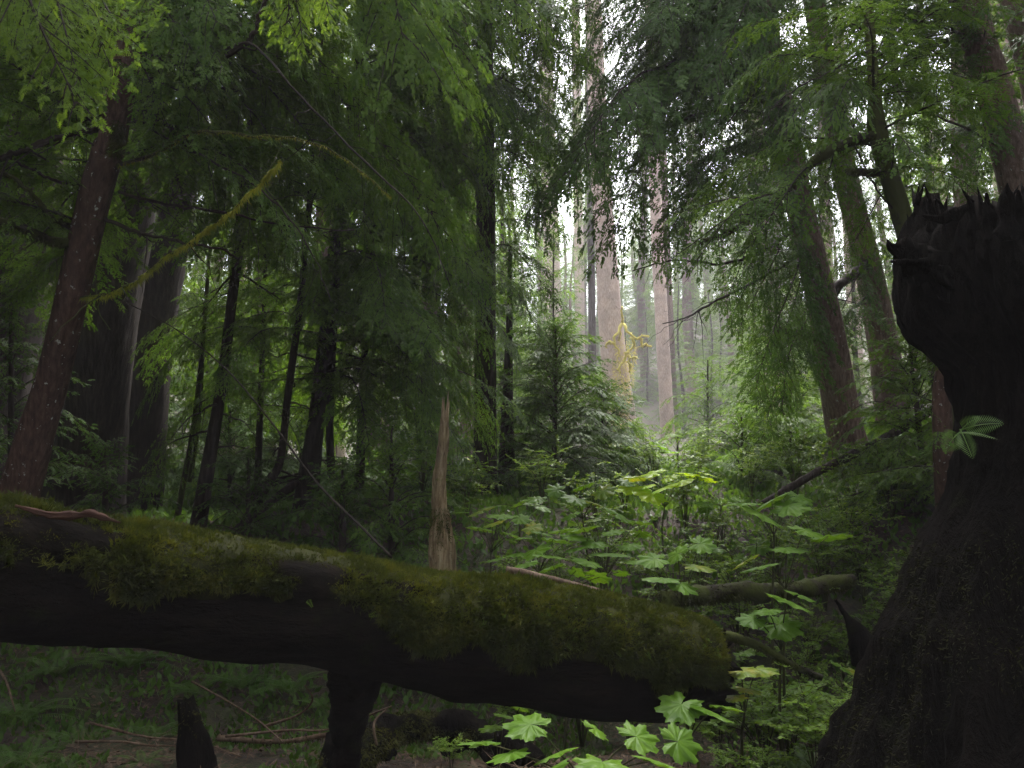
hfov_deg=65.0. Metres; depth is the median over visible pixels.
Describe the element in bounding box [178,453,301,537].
young hemlock
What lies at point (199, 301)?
young hemlock
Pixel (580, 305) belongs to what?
old conifer
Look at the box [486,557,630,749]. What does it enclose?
broadleaf plant
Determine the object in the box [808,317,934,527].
young hemlock
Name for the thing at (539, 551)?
broadleaf plant
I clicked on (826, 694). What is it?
leafy shrub
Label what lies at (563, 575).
leafy shrub
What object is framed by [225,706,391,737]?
dead twig
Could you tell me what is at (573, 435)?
young hemlock
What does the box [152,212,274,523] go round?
sapling tree
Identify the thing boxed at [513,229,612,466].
young hemlock
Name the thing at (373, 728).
dead twig
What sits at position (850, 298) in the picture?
old conifer
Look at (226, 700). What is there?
dead twig
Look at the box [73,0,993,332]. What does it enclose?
sky
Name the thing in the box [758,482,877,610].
leafy shrub
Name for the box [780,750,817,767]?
sword fern
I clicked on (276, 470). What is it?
sapling tree
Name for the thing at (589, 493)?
leafy shrub
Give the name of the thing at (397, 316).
hemlock tree
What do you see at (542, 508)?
broadleaf plant
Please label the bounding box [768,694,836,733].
leafy shrub
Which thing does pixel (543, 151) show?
conifer tree
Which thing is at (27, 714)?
sword fern
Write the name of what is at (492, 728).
broadleaf plant
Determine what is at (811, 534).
broadleaf plant
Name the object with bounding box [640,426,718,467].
young hemlock
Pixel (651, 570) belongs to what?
leafy shrub
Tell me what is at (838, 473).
young hemlock
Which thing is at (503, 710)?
leafy shrub
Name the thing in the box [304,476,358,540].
leafy shrub
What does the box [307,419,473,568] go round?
young hemlock
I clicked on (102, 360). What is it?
conifer tree
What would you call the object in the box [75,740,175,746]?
dead twig
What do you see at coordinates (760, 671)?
broadleaf plant
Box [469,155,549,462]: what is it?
tree
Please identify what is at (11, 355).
young hemlock
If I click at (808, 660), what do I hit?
leafy shrub
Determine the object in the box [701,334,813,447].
young hemlock
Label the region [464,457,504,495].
leafy shrub
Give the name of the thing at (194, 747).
stump
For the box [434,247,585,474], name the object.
sapling tree
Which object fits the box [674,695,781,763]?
leafy shrub
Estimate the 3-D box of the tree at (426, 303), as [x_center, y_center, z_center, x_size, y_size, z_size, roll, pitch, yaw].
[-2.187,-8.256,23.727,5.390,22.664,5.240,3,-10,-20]
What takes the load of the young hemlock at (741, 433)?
on the ground
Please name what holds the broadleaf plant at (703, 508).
on the ground
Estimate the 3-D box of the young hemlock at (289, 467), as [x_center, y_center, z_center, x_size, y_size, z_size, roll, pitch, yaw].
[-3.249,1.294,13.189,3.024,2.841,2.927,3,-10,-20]
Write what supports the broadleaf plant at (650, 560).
on the ground
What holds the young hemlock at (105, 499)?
on the ground
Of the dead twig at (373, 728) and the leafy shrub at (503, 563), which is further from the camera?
the leafy shrub at (503, 563)
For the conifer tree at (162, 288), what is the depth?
11.74 m
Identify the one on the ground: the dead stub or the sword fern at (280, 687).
the sword fern at (280, 687)
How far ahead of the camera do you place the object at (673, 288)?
129.59 m
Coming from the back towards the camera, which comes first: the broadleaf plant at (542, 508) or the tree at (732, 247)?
the tree at (732, 247)
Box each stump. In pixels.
[175,692,217,767]
[806,182,1023,767]
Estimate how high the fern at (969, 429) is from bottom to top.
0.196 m
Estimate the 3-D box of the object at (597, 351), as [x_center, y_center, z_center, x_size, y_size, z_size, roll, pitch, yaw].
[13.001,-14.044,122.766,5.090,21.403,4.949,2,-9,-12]
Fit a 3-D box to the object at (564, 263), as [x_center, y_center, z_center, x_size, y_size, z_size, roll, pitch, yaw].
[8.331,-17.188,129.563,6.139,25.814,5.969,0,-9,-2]
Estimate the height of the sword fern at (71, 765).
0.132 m
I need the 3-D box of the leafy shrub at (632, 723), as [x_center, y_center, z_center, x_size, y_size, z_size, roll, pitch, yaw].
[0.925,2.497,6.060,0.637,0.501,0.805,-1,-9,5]
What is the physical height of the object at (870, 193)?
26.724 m
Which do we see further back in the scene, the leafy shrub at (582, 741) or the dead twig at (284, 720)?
the leafy shrub at (582, 741)
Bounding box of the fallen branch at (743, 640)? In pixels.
[724,630,823,684]
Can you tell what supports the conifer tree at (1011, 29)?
on the ground
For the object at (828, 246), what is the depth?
51.96 m
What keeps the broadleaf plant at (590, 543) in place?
on the ground
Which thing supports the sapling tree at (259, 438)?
on the ground
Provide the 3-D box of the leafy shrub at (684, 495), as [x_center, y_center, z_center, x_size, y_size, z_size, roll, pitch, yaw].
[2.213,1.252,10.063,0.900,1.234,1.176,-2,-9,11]
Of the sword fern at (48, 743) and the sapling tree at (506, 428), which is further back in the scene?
the sapling tree at (506, 428)
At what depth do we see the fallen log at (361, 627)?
3.91 m
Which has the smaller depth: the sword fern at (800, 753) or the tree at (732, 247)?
the sword fern at (800, 753)
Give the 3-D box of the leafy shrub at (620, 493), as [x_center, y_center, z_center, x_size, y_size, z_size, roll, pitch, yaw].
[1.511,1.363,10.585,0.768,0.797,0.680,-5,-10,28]
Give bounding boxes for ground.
[0,301,934,767]
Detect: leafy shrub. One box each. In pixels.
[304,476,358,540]
[397,416,458,490]
[427,733,472,767]
[446,446,502,515]
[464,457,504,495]
[479,537,557,575]
[485,703,539,715]
[505,435,569,504]
[524,520,601,584]
[555,483,661,588]
[564,459,615,518]
[576,718,596,748]
[604,458,658,510]
[606,441,639,477]
[617,722,652,750]
[620,418,671,483]
[628,538,689,597]
[639,562,720,616]
[653,438,726,529]
[655,502,749,585]
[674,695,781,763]
[680,418,729,470]
[681,535,777,666]
[699,493,746,539]
[704,737,759,767]
[706,681,816,767]
[714,542,789,617]
[726,494,805,581]
[726,647,756,686]
[728,677,802,736]
[730,438,785,496]
[730,641,849,764]
[737,735,801,767]
[751,412,838,494]
[752,620,844,700]
[754,656,852,767]
[755,587,844,669]
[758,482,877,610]
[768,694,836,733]
[781,687,842,718]
[792,692,845,740]
[800,624,849,679]
[804,428,882,505]
[807,464,904,572]
[811,682,851,710]
[813,689,838,706]
[817,518,902,603]
[820,663,853,694]
[850,554,904,627]
[854,430,931,521]
[856,549,908,623]
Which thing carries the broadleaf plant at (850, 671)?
on the ground
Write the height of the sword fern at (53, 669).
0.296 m
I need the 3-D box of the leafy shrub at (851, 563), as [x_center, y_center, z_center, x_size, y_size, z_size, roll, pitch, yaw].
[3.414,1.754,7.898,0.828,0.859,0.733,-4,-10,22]
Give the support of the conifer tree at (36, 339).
on the ground
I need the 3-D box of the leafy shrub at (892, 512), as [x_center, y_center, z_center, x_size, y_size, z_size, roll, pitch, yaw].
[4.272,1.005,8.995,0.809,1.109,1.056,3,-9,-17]
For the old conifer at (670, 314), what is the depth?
69.28 m
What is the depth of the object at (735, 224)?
128.65 m
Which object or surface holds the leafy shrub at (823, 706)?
on the ground
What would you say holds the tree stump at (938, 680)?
on the ground
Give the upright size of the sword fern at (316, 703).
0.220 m
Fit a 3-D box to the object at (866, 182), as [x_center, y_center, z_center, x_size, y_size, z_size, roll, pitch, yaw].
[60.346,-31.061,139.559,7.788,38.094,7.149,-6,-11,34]
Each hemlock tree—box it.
[0,0,355,142]
[0,0,500,647]
[119,0,599,533]
[506,0,868,461]
[651,0,1023,424]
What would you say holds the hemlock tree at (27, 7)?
on the ground
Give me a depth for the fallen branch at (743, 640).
4.98 m
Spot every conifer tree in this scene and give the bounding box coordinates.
[0,3,108,478]
[40,2,176,518]
[126,1,298,513]
[344,0,656,493]
[737,0,956,424]
[760,0,1023,195]
[999,0,1023,105]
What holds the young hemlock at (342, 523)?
on the ground
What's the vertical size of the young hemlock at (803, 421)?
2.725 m
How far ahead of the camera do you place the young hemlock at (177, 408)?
14.44 m
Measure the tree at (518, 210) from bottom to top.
46.024 m
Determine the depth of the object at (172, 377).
32.88 m
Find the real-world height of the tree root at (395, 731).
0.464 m
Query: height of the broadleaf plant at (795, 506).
2.179 m
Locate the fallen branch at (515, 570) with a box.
[505,566,602,589]
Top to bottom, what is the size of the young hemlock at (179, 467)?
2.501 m
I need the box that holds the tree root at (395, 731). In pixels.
[315,708,549,767]
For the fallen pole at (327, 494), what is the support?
on the ground
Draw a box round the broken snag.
[427,390,456,570]
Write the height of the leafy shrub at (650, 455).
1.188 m
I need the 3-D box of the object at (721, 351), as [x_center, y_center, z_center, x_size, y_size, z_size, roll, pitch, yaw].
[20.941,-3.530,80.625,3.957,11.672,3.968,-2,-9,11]
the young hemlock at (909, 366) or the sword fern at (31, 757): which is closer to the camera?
the sword fern at (31, 757)
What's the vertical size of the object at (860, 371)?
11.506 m
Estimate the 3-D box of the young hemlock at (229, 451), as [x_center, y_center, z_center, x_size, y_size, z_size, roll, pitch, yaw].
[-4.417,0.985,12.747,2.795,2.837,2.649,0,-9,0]
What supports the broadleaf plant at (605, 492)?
on the ground
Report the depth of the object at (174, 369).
58.26 m
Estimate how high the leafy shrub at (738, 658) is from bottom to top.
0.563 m
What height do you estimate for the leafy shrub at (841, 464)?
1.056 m
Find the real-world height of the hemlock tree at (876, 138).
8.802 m
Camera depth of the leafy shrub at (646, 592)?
7.74 m
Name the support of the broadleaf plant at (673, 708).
on the ground
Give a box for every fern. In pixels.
[0,693,94,727]
[0,734,75,763]
[0,744,63,767]
[8,649,122,690]
[20,752,94,767]
[30,723,116,753]
[67,648,190,672]
[122,721,204,736]
[155,673,236,707]
[185,662,286,697]
[244,671,326,700]
[292,693,330,715]
[756,742,816,763]
[761,756,812,767]
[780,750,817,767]
[940,414,1003,456]
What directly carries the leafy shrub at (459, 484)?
on the ground
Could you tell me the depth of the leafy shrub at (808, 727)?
4.58 m
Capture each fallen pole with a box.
[120,299,392,557]
[758,407,931,506]
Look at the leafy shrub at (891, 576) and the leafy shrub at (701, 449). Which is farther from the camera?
the leafy shrub at (701, 449)
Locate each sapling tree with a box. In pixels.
[127,0,378,527]
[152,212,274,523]
[178,236,354,497]
[213,6,396,535]
[255,216,455,490]
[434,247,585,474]
[830,343,953,507]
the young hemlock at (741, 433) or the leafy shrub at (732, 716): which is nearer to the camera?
the leafy shrub at (732, 716)
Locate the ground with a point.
(220, 715)
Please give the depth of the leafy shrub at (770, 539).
8.38 m
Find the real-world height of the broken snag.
2.753 m
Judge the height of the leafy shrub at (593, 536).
1.210 m
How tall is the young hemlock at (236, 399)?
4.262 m
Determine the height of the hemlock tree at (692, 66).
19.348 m
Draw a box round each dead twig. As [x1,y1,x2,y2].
[0,669,15,711]
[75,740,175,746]
[89,722,241,756]
[191,680,282,741]
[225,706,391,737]
[263,685,313,727]
[372,709,386,745]
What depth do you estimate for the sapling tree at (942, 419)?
7.47 m
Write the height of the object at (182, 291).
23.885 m
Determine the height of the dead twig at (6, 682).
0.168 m
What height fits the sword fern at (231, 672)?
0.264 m
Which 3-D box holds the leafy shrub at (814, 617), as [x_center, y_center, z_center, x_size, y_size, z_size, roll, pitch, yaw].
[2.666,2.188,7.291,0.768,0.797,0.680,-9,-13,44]
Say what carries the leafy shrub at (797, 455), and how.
on the ground
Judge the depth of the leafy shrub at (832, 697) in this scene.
5.25 m
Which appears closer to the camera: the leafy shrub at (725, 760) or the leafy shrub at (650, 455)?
the leafy shrub at (725, 760)
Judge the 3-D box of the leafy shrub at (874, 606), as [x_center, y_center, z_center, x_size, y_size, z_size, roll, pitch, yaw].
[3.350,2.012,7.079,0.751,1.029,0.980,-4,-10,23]
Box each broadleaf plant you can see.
[455,507,543,573]
[457,712,702,767]
[469,706,529,767]
[477,496,550,541]
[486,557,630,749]
[502,528,588,572]
[511,478,634,586]
[562,507,653,590]
[608,441,679,484]
[615,469,715,552]
[634,535,717,767]
[654,691,743,767]
[694,496,751,546]
[699,537,771,581]
[725,665,780,766]
[726,491,812,755]
[729,645,765,687]
[732,525,852,763]
[735,590,815,767]
[781,661,854,698]
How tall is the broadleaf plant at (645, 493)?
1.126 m
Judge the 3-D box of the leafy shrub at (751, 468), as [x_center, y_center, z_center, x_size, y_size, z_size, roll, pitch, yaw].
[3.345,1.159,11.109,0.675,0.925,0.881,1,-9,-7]
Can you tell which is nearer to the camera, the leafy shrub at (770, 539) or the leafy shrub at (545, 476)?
the leafy shrub at (770, 539)
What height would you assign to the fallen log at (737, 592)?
0.326 m
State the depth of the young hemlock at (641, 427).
14.96 m
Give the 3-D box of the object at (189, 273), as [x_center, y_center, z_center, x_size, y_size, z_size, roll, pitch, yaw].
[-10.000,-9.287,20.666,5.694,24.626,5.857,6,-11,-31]
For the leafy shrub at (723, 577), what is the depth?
7.50 m
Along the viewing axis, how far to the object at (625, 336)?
61.38 m
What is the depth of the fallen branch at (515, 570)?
4.44 m
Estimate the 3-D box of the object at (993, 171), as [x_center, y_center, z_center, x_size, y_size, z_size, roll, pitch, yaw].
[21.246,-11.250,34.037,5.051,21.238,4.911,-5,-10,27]
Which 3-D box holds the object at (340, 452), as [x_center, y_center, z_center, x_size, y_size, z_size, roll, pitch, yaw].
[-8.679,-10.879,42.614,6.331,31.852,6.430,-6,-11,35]
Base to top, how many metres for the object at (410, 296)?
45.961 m
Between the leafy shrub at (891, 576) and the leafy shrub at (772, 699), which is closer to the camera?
the leafy shrub at (772, 699)
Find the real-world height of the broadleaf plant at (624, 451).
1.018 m
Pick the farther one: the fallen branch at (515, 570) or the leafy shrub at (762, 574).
the leafy shrub at (762, 574)
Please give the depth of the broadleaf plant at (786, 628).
5.05 m
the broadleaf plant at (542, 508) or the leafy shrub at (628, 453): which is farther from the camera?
the leafy shrub at (628, 453)
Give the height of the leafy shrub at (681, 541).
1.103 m
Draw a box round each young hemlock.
[0,229,107,510]
[47,437,191,517]
[129,353,299,509]
[164,388,226,496]
[165,370,220,488]
[167,248,247,472]
[169,289,297,475]
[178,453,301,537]
[199,315,350,487]
[215,375,387,508]
[263,455,418,566]
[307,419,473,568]
[338,394,509,494]
[365,331,471,489]
[451,312,652,502]
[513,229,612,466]
[540,373,681,488]
[592,416,679,483]
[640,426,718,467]
[655,354,754,460]
[671,408,833,490]
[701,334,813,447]
[716,368,853,477]
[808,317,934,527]
[809,433,933,529]
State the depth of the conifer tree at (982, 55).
10.26 m
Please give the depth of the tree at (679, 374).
68.52 m
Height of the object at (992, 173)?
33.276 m
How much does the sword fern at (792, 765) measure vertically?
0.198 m
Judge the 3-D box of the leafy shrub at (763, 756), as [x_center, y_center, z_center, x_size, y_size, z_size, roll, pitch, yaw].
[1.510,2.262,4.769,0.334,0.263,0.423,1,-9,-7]
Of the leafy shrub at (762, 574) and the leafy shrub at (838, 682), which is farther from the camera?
the leafy shrub at (762, 574)
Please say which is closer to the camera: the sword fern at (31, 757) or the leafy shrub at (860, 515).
the sword fern at (31, 757)
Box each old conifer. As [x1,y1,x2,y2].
[515,5,575,391]
[544,0,637,451]
[561,0,585,387]
[585,0,651,447]
[615,0,674,440]
[629,9,678,433]
[803,4,889,384]
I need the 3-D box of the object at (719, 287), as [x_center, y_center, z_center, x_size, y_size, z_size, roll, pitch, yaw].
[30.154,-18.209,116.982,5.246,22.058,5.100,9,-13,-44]
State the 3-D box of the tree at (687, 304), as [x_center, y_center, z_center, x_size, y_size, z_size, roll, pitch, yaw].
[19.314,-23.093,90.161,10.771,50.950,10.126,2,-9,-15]
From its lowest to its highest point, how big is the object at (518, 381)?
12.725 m
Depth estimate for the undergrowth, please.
8.50 m
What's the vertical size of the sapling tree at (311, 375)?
4.099 m
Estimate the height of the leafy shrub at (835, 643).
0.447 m
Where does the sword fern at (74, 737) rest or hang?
on the ground
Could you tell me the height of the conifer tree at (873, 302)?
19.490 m
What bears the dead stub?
attached to the tree stump at (938, 680)
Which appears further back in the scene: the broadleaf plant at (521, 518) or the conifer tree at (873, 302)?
the conifer tree at (873, 302)
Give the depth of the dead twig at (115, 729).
5.23 m
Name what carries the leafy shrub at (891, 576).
on the ground
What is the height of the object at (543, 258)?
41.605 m
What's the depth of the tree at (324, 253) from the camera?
20.46 m
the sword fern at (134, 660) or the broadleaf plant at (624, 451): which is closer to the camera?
the sword fern at (134, 660)
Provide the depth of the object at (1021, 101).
19.46 m
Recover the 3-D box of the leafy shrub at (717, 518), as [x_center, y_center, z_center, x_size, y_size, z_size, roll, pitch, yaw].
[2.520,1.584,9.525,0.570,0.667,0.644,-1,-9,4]
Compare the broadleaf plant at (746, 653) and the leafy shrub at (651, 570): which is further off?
the leafy shrub at (651, 570)
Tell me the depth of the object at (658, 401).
79.09 m
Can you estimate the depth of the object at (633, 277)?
116.63 m
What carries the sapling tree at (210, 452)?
on the ground
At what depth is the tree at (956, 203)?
20.15 m
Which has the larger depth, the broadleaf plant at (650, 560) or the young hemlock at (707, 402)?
the young hemlock at (707, 402)
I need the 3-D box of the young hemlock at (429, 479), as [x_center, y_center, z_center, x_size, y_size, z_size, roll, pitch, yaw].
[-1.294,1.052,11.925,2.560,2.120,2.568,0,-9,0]
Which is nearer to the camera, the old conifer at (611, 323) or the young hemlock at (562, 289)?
the young hemlock at (562, 289)
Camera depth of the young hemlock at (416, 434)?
13.79 m
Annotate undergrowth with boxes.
[0,415,934,767]
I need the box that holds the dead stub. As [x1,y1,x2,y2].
[834,599,871,666]
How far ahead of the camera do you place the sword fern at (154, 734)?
5.73 m
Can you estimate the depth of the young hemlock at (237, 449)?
14.90 m
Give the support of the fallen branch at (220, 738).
on the ground
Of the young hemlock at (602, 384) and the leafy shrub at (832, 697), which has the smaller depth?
the leafy shrub at (832, 697)
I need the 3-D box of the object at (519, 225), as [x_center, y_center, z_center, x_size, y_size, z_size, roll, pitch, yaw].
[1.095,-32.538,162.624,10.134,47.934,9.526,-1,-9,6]
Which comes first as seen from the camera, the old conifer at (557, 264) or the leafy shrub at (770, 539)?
the leafy shrub at (770, 539)
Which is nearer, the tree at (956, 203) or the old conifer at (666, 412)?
the tree at (956, 203)
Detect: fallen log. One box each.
[0,485,742,767]
[653,572,857,609]
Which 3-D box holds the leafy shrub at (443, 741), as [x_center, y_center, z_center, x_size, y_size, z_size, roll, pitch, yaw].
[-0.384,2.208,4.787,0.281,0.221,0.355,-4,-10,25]
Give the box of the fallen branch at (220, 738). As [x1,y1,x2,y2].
[216,732,326,746]

